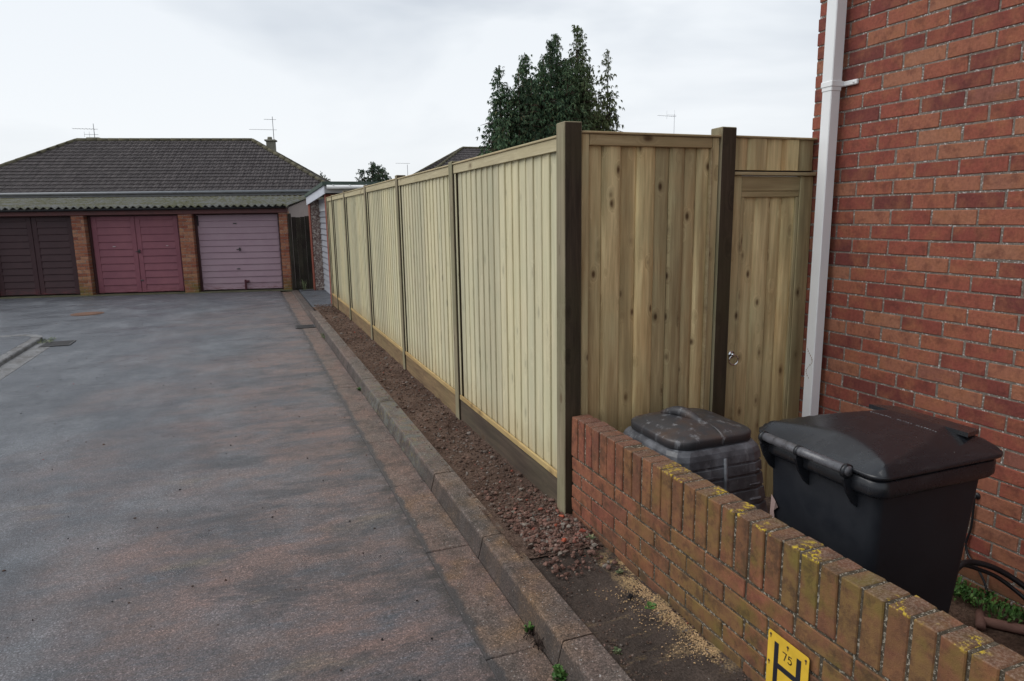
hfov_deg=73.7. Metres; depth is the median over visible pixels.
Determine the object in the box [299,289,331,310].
garage apron
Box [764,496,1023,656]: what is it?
yard ground
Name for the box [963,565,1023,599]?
hose
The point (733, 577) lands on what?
garden wall
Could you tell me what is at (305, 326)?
drain grate
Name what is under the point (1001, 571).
hose
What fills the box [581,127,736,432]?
return fence
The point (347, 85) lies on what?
sky
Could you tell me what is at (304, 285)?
weed
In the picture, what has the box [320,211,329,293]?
shutter door
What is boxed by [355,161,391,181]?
conifer tree
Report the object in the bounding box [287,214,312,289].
side gate
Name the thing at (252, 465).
road grit
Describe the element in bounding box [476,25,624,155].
conifer tree
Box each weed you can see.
[38,337,55,343]
[301,279,306,289]
[524,621,533,632]
[552,664,567,680]
[585,533,596,539]
[612,647,620,654]
[645,601,656,608]
[953,576,1023,623]
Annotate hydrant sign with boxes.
[766,629,809,680]
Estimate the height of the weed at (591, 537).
0.029 m
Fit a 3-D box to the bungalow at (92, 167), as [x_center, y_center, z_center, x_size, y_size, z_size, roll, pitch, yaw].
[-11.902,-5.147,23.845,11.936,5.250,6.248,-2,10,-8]
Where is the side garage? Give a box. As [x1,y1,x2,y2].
[305,181,378,303]
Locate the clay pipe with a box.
[975,609,1023,634]
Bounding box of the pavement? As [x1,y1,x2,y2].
[0,336,30,355]
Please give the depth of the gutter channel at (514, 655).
3.49 m
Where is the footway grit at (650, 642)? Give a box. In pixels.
[536,546,753,680]
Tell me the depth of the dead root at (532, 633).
2.74 m
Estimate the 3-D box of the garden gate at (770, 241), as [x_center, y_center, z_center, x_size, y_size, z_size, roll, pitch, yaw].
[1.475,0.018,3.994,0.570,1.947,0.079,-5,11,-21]
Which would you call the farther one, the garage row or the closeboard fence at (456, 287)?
the garage row
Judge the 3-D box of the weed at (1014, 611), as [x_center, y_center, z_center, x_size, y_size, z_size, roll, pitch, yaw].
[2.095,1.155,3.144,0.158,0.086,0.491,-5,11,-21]
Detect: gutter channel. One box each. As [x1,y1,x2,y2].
[0,342,49,379]
[281,292,558,680]
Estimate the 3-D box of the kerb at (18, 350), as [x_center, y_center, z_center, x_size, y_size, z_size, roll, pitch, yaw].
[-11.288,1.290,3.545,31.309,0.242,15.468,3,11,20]
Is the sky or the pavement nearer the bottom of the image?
the pavement
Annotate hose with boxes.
[959,559,1023,588]
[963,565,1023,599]
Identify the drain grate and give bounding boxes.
[39,340,75,346]
[295,324,315,328]
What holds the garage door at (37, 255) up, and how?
in the garage row
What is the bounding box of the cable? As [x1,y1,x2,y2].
[965,492,989,603]
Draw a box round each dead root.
[522,626,535,639]
[529,632,544,651]
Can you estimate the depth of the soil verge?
4.85 m
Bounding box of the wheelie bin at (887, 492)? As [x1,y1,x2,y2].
[758,404,1002,613]
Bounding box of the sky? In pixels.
[0,0,820,181]
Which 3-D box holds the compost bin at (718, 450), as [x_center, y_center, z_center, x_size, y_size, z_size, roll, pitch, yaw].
[0.890,0.743,3.467,0.677,0.837,0.678,-5,11,-21]
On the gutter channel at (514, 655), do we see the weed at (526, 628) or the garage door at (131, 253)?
the weed at (526, 628)
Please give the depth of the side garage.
15.37 m
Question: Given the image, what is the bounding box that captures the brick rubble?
[473,470,617,579]
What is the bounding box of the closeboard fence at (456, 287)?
[326,121,581,551]
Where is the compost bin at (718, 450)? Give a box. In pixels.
[623,406,767,512]
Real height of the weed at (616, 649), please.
0.016 m
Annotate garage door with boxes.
[0,216,80,296]
[87,214,184,293]
[194,213,283,290]
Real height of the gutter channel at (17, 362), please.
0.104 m
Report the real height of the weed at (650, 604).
0.010 m
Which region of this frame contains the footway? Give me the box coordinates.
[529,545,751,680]
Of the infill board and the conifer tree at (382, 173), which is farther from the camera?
the conifer tree at (382, 173)
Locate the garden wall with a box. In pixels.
[571,414,1023,680]
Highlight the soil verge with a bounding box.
[313,306,602,557]
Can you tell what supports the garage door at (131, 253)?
in the garage row
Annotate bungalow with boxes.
[0,117,328,206]
[398,110,675,174]
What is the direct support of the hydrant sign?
attached to the garden wall
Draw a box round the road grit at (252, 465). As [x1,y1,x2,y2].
[2,307,535,680]
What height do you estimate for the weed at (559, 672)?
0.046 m
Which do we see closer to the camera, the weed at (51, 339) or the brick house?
the brick house
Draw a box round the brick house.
[798,0,1023,615]
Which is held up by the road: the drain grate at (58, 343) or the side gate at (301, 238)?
the drain grate at (58, 343)
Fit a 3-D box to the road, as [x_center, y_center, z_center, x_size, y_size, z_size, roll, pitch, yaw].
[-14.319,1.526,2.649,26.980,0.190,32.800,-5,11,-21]
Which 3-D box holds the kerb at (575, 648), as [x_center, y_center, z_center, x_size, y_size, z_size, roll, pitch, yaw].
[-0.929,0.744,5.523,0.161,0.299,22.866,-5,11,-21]
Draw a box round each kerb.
[0,334,42,365]
[291,290,632,680]
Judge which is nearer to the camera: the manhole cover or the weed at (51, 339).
the weed at (51, 339)
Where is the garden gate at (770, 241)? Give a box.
[725,172,815,496]
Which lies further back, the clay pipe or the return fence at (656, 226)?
the return fence at (656, 226)
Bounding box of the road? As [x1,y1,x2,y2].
[0,291,496,680]
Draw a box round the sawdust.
[587,579,722,680]
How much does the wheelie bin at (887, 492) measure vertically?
1.049 m
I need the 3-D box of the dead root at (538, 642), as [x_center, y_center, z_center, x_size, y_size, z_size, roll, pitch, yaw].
[0.106,1.185,2.683,0.080,0.042,0.106,-5,11,-21]
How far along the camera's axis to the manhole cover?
12.59 m
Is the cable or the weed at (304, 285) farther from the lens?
the weed at (304, 285)
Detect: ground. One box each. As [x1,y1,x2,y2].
[19,285,313,295]
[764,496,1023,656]
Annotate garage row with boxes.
[0,195,308,298]
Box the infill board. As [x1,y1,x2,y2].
[735,135,817,172]
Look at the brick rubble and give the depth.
3.43 m
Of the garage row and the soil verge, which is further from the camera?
the garage row
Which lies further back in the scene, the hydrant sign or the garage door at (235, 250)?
the garage door at (235, 250)
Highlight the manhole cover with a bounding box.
[71,312,103,315]
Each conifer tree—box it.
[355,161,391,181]
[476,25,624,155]
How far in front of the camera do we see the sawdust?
2.69 m

